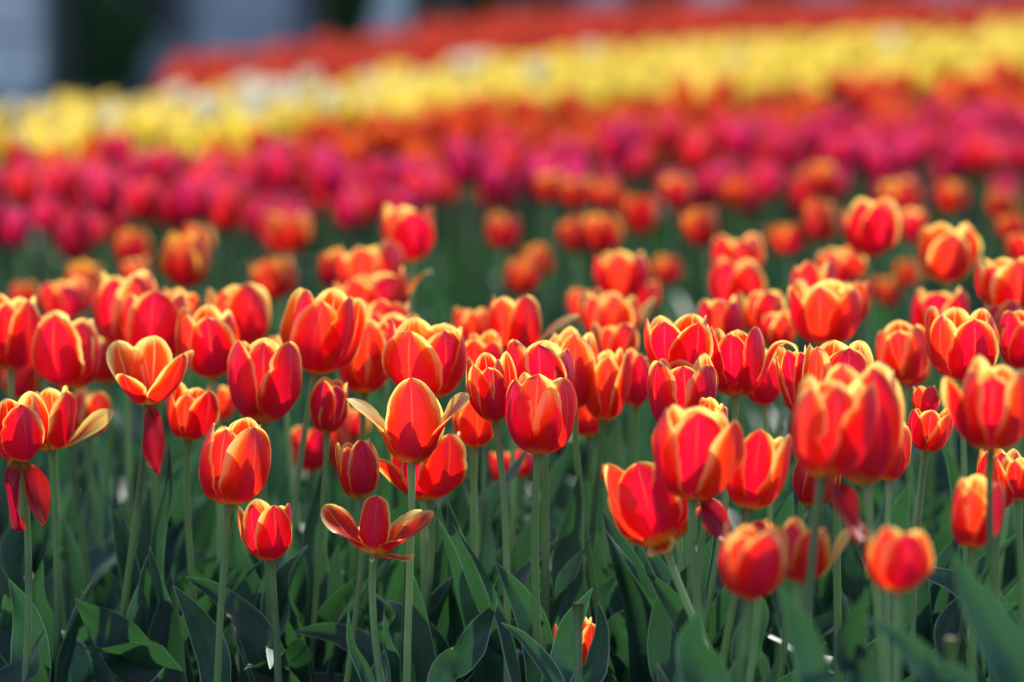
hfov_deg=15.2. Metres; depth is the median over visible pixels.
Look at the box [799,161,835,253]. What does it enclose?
tulip
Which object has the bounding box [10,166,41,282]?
tulip
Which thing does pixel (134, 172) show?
tulip
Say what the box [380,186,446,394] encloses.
tulip
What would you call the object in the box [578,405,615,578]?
tulip
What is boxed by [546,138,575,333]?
tulip
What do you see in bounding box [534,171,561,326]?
tulip
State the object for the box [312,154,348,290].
tulip
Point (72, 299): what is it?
tulip
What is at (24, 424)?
tulip
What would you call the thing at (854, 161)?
tulip
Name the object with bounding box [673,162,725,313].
tulip
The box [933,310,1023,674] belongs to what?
tulip
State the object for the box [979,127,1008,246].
tulip
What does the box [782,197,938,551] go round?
tulip
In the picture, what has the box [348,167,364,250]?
tulip
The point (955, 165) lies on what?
tulip
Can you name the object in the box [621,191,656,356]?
tulip
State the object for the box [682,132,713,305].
tulip
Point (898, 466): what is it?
tulip
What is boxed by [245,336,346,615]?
tulip
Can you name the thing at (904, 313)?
tulip
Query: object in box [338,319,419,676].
tulip
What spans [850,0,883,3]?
window
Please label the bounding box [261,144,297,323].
tulip
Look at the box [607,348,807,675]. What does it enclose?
tulip
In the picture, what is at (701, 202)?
tulip
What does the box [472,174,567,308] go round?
tulip
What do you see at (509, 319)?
tulip
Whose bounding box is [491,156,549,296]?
tulip
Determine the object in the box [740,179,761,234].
tulip
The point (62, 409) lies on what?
tulip
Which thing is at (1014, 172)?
tulip
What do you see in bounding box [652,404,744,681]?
tulip
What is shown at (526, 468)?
tulip
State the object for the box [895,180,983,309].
tulip
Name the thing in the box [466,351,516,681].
tulip
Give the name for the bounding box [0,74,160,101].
pavement
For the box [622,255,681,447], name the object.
tulip
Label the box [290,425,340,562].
tulip
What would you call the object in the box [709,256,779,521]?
tulip
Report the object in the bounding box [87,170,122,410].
tulip
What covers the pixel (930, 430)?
tulip
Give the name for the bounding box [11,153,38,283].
tulip
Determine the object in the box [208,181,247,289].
tulip
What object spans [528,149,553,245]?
tulip
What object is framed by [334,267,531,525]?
tulip
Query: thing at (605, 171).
tulip
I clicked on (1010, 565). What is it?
tulip
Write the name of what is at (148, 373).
tulip
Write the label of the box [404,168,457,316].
tulip
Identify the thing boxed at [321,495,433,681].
tulip
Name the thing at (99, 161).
tulip
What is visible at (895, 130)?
tulip
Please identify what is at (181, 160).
tulip
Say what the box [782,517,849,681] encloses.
tulip
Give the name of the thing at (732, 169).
tulip
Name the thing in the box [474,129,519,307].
tulip
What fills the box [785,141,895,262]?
tulip
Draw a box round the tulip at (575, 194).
[560,176,624,429]
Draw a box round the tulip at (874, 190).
[869,176,895,322]
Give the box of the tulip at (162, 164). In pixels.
[146,148,177,289]
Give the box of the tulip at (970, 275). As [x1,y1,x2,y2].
[966,272,974,279]
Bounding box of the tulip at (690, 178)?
[653,172,699,316]
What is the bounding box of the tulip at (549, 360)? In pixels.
[431,339,592,681]
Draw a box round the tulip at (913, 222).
[899,208,1019,497]
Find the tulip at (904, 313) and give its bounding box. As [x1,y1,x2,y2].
[886,174,920,324]
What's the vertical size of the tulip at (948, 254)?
0.504 m
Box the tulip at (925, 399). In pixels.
[831,385,958,681]
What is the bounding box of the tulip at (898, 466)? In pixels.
[881,422,934,681]
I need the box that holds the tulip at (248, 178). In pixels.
[232,170,256,284]
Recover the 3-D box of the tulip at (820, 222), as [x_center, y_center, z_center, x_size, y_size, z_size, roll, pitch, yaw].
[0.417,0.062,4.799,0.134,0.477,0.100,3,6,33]
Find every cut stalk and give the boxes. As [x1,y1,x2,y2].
[572,602,583,681]
[945,637,958,664]
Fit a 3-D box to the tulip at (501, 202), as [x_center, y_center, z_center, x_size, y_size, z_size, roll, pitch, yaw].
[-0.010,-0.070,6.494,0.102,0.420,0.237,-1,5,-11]
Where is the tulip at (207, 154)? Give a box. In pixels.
[193,151,215,291]
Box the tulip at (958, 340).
[764,306,1016,681]
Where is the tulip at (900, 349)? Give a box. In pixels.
[821,320,927,612]
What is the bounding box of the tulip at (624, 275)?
[550,250,650,506]
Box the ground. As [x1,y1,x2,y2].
[0,55,918,202]
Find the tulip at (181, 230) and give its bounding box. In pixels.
[167,222,194,288]
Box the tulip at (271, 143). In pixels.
[244,135,294,275]
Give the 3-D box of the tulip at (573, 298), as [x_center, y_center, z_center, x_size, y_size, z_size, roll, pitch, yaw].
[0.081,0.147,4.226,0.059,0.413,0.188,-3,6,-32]
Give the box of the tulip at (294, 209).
[278,201,327,380]
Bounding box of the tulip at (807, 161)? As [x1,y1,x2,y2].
[803,154,816,260]
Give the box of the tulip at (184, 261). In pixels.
[113,230,306,532]
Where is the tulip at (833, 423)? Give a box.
[791,375,881,681]
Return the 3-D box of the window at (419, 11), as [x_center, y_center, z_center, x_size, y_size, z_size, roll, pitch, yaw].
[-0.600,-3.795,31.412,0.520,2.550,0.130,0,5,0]
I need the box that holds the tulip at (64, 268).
[63,258,91,318]
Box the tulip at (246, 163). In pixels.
[229,150,259,286]
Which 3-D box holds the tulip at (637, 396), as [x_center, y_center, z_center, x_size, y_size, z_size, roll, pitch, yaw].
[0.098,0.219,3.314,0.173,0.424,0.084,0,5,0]
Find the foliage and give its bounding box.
[0,208,1023,681]
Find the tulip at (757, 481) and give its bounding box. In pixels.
[720,429,790,666]
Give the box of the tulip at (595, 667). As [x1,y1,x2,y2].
[501,397,727,681]
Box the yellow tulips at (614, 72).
[0,18,1023,295]
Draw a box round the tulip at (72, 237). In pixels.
[52,209,165,406]
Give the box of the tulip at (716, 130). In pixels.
[709,114,739,237]
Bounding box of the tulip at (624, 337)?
[591,321,638,545]
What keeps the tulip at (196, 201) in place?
on the ground
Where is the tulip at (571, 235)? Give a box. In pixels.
[558,214,625,446]
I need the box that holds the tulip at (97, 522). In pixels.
[73,388,193,661]
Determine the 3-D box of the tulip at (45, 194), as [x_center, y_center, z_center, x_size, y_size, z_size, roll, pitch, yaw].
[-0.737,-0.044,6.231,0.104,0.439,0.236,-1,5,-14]
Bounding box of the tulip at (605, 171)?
[598,160,650,336]
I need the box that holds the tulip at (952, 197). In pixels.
[891,179,968,407]
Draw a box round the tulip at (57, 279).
[45,159,91,318]
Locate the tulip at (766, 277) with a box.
[765,161,834,289]
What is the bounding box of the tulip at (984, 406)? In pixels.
[941,355,1023,600]
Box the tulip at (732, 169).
[686,158,744,286]
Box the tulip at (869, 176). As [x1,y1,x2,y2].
[864,166,876,275]
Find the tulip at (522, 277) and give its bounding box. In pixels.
[506,258,564,516]
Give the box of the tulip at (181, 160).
[167,149,186,289]
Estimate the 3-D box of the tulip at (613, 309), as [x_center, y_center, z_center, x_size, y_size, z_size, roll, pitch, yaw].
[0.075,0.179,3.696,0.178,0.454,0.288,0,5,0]
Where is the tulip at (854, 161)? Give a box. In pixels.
[844,132,866,283]
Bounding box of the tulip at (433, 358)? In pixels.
[382,316,547,681]
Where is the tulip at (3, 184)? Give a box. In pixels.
[0,169,6,199]
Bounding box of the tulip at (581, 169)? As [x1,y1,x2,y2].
[549,157,594,332]
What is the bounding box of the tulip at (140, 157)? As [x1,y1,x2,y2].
[131,151,154,265]
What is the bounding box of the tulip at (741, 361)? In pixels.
[606,326,797,672]
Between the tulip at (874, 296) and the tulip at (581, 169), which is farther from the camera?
the tulip at (581, 169)
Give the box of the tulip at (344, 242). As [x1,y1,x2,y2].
[343,168,357,286]
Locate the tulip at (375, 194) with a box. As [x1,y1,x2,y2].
[364,180,422,307]
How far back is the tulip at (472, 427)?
3.15 m
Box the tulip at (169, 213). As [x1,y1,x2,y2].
[157,183,223,289]
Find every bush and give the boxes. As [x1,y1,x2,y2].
[66,0,159,93]
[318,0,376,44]
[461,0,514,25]
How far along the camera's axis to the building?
31.44 m
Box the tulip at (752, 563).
[676,523,787,681]
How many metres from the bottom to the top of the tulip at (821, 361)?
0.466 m
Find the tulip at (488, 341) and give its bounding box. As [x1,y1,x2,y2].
[462,330,526,596]
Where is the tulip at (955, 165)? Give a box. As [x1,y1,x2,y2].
[924,139,969,293]
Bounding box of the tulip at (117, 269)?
[90,259,119,318]
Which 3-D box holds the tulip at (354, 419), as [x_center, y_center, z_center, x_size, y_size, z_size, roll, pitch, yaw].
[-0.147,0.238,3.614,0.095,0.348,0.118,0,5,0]
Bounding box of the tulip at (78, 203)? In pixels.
[67,189,87,263]
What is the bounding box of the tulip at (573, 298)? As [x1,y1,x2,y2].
[526,288,616,512]
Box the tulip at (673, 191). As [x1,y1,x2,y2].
[658,175,720,397]
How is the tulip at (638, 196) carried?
on the ground
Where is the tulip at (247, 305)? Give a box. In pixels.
[207,283,288,511]
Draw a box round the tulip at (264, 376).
[185,337,325,681]
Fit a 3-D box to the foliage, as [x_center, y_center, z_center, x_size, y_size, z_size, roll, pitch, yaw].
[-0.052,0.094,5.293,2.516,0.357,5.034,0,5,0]
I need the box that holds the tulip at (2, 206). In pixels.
[0,202,5,243]
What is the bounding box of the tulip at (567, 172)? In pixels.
[542,164,574,338]
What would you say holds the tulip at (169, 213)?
on the ground
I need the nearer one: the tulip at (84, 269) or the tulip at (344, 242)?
the tulip at (84, 269)
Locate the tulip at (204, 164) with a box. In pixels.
[197,153,232,295]
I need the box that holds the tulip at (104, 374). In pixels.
[92,338,207,561]
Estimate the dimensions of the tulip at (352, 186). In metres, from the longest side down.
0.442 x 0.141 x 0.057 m
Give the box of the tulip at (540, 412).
[453,372,592,681]
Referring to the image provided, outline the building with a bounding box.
[0,0,1006,77]
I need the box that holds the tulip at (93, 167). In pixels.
[54,160,116,392]
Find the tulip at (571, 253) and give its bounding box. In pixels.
[560,136,584,291]
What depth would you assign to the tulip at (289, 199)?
6.00 m
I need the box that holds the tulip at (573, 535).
[367,326,637,654]
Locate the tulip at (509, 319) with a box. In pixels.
[463,295,580,650]
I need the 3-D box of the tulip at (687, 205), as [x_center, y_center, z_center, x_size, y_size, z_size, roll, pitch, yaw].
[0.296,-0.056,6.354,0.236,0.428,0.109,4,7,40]
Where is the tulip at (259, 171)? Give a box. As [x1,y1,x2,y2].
[257,147,290,257]
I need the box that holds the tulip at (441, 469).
[292,432,466,681]
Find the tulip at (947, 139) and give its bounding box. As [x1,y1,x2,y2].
[941,136,973,289]
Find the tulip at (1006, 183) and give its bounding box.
[990,174,1019,257]
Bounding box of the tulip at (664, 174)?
[642,169,686,302]
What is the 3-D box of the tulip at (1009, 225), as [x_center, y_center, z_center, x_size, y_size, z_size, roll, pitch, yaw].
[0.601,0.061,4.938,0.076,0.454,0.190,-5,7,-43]
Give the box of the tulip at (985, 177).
[971,170,997,252]
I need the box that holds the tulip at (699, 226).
[681,205,716,300]
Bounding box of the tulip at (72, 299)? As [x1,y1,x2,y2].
[39,277,203,549]
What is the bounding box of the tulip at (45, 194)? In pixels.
[28,179,51,316]
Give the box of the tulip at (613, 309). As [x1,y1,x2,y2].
[499,291,654,556]
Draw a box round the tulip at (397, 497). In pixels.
[365,299,445,592]
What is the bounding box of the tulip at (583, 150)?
[545,140,590,294]
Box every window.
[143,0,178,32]
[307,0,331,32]
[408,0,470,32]
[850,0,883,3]
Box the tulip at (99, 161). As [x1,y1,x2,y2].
[78,157,113,260]
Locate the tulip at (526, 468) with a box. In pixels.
[427,448,556,568]
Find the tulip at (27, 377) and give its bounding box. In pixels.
[0,364,83,573]
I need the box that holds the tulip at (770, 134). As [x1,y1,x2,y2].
[762,125,790,291]
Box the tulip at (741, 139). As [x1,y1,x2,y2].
[686,119,758,299]
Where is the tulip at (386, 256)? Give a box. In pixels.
[313,239,403,539]
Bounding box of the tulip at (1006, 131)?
[998,128,1011,258]
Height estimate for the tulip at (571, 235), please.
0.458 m
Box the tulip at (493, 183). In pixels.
[451,162,508,310]
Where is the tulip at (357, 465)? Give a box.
[335,438,401,681]
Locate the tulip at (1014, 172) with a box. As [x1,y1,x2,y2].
[1008,153,1023,216]
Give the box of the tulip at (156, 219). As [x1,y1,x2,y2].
[152,213,165,292]
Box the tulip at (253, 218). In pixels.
[243,199,279,337]
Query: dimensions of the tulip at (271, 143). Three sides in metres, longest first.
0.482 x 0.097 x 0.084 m
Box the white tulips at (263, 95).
[3,32,901,281]
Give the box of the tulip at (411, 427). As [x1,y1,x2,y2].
[346,378,496,681]
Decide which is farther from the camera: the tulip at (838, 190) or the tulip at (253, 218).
the tulip at (838, 190)
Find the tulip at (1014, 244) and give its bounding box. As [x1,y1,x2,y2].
[1005,234,1023,451]
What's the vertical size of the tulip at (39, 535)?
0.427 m
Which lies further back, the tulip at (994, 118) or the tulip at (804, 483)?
the tulip at (994, 118)
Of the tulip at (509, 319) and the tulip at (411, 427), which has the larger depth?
the tulip at (509, 319)
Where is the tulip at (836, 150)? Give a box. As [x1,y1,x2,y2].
[821,132,850,251]
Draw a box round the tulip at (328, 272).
[298,248,346,523]
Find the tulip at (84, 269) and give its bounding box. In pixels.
[66,260,171,480]
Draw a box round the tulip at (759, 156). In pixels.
[751,146,767,268]
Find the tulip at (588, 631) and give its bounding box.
[554,617,595,663]
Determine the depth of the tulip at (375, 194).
6.03 m
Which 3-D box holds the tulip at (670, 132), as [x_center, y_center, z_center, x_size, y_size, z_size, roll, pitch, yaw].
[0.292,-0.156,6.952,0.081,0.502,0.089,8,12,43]
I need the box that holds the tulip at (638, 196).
[598,142,652,288]
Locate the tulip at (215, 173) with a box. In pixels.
[186,165,226,290]
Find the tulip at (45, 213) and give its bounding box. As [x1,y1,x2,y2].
[32,195,64,283]
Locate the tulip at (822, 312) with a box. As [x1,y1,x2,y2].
[788,278,861,675]
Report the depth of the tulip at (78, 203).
6.07 m
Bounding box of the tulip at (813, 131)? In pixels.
[802,116,830,155]
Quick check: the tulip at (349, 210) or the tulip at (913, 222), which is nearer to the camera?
the tulip at (913, 222)
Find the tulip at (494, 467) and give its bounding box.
[490,452,556,561]
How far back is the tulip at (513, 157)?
6.68 m
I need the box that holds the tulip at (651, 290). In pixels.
[636,279,780,498]
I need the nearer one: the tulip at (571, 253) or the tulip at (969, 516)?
the tulip at (969, 516)
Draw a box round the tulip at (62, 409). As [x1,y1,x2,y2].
[0,385,113,681]
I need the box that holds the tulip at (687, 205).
[658,185,695,301]
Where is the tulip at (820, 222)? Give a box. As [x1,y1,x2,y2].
[804,199,836,346]
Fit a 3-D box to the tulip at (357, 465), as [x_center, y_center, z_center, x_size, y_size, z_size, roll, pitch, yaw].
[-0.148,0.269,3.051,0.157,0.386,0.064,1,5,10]
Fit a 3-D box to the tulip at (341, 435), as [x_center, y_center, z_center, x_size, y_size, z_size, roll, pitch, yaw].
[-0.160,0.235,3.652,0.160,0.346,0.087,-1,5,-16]
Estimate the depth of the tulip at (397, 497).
3.52 m
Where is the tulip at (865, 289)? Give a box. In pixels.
[826,278,925,575]
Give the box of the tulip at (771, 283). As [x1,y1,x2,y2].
[744,158,785,292]
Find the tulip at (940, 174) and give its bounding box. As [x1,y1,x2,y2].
[932,159,955,289]
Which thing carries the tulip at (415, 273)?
on the ground
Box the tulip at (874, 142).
[862,136,941,319]
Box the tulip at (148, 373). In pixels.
[75,336,193,681]
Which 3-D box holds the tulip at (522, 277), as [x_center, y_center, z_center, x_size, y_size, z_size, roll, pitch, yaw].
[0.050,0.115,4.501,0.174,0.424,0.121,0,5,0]
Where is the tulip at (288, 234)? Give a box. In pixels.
[261,210,319,424]
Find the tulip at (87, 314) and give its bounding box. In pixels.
[80,183,89,318]
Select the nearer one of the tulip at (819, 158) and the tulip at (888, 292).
the tulip at (888, 292)
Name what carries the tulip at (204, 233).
on the ground
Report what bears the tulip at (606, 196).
on the ground
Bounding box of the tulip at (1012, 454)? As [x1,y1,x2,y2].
[976,448,1020,593]
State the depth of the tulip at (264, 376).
3.12 m
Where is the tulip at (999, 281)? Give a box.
[942,256,1023,590]
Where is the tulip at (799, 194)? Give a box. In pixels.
[787,171,824,352]
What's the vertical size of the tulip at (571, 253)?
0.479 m
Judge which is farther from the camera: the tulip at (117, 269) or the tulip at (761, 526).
the tulip at (117, 269)
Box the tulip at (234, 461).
[199,417,270,681]
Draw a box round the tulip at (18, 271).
[15,208,27,281]
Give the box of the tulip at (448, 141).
[441,134,478,308]
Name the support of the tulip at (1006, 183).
on the ground
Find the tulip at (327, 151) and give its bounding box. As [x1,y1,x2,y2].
[307,144,336,297]
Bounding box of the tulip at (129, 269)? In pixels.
[113,257,149,480]
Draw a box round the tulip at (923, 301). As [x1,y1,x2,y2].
[896,287,968,533]
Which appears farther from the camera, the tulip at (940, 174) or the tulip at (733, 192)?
the tulip at (940, 174)
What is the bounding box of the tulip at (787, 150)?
[769,132,851,342]
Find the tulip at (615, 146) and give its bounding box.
[598,123,632,252]
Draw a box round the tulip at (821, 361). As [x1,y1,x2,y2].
[802,340,877,681]
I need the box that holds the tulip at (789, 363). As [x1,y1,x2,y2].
[776,345,826,681]
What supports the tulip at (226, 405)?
on the ground
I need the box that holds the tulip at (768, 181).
[752,161,784,273]
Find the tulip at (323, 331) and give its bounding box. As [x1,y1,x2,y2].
[227,287,367,680]
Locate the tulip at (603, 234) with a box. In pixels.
[584,213,627,445]
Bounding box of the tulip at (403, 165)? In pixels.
[394,155,427,321]
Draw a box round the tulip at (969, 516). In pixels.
[951,474,1004,681]
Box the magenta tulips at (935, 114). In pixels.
[723,97,1023,270]
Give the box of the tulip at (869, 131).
[860,122,925,279]
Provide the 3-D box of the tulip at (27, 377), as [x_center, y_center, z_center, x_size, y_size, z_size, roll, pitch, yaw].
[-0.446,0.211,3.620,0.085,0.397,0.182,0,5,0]
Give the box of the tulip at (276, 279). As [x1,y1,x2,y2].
[250,257,303,467]
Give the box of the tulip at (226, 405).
[146,385,251,565]
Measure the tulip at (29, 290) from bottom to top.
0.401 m
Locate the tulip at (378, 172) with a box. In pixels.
[361,156,427,306]
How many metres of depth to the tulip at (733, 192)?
5.88 m
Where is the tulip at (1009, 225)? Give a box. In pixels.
[938,213,1023,412]
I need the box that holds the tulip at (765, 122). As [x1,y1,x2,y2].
[747,113,772,242]
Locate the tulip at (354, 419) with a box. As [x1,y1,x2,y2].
[307,409,369,561]
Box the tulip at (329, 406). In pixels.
[244,376,370,681]
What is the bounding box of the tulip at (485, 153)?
[469,142,489,279]
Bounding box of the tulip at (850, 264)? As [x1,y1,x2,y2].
[816,246,865,342]
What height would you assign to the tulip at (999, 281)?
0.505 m
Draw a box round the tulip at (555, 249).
[536,149,573,276]
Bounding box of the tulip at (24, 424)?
[0,391,50,681]
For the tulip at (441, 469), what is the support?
on the ground
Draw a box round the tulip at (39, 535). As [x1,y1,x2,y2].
[2,358,82,579]
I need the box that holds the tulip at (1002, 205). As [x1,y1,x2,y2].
[986,190,1017,367]
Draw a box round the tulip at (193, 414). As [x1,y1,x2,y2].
[111,382,261,681]
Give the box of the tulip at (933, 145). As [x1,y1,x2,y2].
[921,131,944,227]
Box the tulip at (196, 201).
[176,178,216,308]
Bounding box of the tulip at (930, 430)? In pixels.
[908,408,966,675]
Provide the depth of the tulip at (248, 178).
6.90 m
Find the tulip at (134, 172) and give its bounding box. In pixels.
[120,158,157,290]
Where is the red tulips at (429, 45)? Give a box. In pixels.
[155,0,1023,152]
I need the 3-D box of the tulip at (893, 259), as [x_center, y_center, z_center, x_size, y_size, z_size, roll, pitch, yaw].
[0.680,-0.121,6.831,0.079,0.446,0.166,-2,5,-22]
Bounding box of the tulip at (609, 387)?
[529,348,675,639]
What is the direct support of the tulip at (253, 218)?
on the ground
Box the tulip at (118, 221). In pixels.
[92,203,165,401]
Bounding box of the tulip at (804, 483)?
[792,462,840,585]
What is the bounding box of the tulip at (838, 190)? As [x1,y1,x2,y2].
[824,166,859,342]
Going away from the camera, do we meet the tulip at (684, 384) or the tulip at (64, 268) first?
the tulip at (684, 384)
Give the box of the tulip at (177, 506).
[144,287,231,651]
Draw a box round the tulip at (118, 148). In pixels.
[103,131,132,279]
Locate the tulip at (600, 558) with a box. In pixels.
[584,463,609,588]
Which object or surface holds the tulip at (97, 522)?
on the ground
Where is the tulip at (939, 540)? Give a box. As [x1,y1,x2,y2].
[857,357,953,578]
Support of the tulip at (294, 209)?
on the ground
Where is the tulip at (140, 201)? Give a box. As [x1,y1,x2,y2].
[122,176,158,230]
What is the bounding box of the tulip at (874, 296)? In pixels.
[726,276,877,419]
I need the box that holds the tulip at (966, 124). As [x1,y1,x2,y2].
[954,113,985,300]
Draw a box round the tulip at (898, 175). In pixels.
[872,168,902,278]
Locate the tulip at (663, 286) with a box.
[624,181,666,311]
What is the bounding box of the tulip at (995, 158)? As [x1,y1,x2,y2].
[983,141,1007,262]
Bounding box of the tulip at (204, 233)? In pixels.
[183,222,257,422]
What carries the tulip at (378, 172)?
on the ground
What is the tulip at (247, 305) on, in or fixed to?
on the ground
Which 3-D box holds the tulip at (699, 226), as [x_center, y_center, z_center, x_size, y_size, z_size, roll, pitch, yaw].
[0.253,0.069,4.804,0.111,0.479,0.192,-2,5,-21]
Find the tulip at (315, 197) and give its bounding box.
[303,168,327,288]
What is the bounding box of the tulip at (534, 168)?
[526,157,560,339]
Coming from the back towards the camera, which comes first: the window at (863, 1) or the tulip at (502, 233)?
the window at (863, 1)
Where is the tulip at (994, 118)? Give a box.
[973,103,1003,286]
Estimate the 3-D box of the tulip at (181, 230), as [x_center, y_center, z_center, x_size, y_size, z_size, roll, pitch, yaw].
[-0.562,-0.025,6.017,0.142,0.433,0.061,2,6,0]
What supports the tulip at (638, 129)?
on the ground
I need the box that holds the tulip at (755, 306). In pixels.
[738,289,798,522]
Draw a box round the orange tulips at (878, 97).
[0,57,1023,321]
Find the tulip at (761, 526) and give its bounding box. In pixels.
[737,518,772,681]
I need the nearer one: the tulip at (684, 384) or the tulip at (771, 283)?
the tulip at (684, 384)
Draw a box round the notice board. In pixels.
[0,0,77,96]
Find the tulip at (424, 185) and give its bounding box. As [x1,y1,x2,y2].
[379,168,437,391]
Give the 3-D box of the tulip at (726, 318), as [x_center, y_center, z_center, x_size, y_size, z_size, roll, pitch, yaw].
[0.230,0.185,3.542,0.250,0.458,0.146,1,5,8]
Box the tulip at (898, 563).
[779,526,1023,681]
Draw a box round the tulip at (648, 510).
[604,462,782,681]
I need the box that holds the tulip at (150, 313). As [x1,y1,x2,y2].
[93,290,188,616]
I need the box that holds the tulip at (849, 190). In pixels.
[840,135,850,209]
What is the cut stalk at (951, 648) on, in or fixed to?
on the ground
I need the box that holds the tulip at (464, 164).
[441,141,544,352]
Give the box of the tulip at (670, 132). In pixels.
[644,116,702,301]
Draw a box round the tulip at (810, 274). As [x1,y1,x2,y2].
[727,258,846,530]
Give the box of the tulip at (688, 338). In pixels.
[602,313,737,681]
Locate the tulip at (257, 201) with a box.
[250,196,270,262]
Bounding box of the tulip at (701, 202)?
[683,171,708,304]
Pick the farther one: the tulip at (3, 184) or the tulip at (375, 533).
the tulip at (3, 184)
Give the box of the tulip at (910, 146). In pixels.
[873,133,924,309]
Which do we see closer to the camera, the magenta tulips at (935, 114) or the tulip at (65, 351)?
the tulip at (65, 351)
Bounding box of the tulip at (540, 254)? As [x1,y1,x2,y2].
[520,244,552,466]
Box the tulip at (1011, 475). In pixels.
[926,456,1023,681]
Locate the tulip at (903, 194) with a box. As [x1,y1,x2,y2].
[872,177,942,391]
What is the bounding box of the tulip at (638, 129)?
[615,116,647,252]
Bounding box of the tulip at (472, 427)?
[447,400,516,638]
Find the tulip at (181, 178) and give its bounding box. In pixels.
[175,174,193,355]
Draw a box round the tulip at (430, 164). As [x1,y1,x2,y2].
[416,159,435,276]
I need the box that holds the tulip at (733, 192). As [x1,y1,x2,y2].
[679,174,748,317]
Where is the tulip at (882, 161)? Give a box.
[850,141,899,339]
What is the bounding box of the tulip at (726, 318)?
[697,295,787,590]
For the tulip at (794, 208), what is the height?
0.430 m
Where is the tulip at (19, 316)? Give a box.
[0,293,39,613]
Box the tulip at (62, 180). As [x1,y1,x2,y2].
[45,159,79,321]
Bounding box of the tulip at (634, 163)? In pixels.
[623,143,645,341]
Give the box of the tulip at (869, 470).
[826,361,904,681]
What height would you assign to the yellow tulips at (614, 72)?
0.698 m
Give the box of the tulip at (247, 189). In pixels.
[227,180,256,284]
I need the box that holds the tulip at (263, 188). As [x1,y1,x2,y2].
[231,178,291,285]
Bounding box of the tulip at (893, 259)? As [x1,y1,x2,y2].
[891,166,899,278]
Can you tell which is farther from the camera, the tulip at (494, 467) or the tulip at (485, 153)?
the tulip at (485, 153)
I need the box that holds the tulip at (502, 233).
[485,212,622,432]
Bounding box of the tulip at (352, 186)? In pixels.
[325,180,358,248]
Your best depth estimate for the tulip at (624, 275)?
3.99 m
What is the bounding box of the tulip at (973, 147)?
[962,131,994,258]
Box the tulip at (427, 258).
[426,203,431,293]
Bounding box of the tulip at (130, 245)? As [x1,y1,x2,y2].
[90,228,149,465]
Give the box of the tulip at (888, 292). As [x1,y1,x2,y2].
[876,276,901,325]
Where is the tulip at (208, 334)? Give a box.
[176,304,239,665]
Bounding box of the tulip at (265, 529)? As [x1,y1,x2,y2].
[173,498,291,681]
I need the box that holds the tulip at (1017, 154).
[1010,138,1023,214]
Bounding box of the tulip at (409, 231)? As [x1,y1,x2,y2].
[299,204,433,495]
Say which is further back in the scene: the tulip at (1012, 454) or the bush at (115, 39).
the bush at (115, 39)
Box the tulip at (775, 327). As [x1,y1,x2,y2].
[732,309,807,529]
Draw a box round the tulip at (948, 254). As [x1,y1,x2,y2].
[846,222,987,552]
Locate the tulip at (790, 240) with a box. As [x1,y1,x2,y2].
[767,222,807,415]
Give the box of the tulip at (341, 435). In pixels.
[330,408,353,514]
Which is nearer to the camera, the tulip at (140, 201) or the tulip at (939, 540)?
the tulip at (939, 540)
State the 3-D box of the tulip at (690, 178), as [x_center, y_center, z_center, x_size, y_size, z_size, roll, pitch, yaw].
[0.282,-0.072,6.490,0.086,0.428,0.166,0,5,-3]
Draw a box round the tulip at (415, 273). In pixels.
[404,261,472,290]
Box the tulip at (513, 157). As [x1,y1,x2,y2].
[495,140,528,297]
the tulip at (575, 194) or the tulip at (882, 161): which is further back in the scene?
the tulip at (882, 161)
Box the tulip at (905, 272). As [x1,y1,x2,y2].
[895,258,924,386]
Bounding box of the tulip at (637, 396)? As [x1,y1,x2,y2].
[624,348,685,567]
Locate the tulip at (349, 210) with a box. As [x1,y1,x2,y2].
[332,187,367,253]
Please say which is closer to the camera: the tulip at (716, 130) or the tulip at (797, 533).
the tulip at (797, 533)
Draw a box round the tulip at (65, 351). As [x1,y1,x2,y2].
[31,310,120,653]
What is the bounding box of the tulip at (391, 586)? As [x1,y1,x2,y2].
[274,312,419,615]
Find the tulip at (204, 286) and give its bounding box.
[200,278,207,306]
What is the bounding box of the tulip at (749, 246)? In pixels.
[711,233,764,512]
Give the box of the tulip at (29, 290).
[10,281,38,463]
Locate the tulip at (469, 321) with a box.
[453,307,519,539]
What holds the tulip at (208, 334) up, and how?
on the ground
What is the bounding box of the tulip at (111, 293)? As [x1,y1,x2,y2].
[48,269,182,587]
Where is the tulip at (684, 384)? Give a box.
[647,352,723,681]
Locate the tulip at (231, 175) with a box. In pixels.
[168,164,234,290]
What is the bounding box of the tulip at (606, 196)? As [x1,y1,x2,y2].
[591,179,624,441]
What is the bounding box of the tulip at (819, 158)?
[814,154,828,250]
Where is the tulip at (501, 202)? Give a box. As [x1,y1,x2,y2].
[478,185,508,353]
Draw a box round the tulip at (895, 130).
[877,118,908,252]
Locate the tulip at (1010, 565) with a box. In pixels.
[976,300,1023,592]
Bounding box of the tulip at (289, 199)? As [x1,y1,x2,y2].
[264,188,298,337]
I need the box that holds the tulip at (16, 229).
[0,206,32,398]
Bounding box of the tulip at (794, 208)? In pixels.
[779,195,815,272]
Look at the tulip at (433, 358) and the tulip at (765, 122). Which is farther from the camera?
the tulip at (765, 122)
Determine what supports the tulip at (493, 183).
on the ground

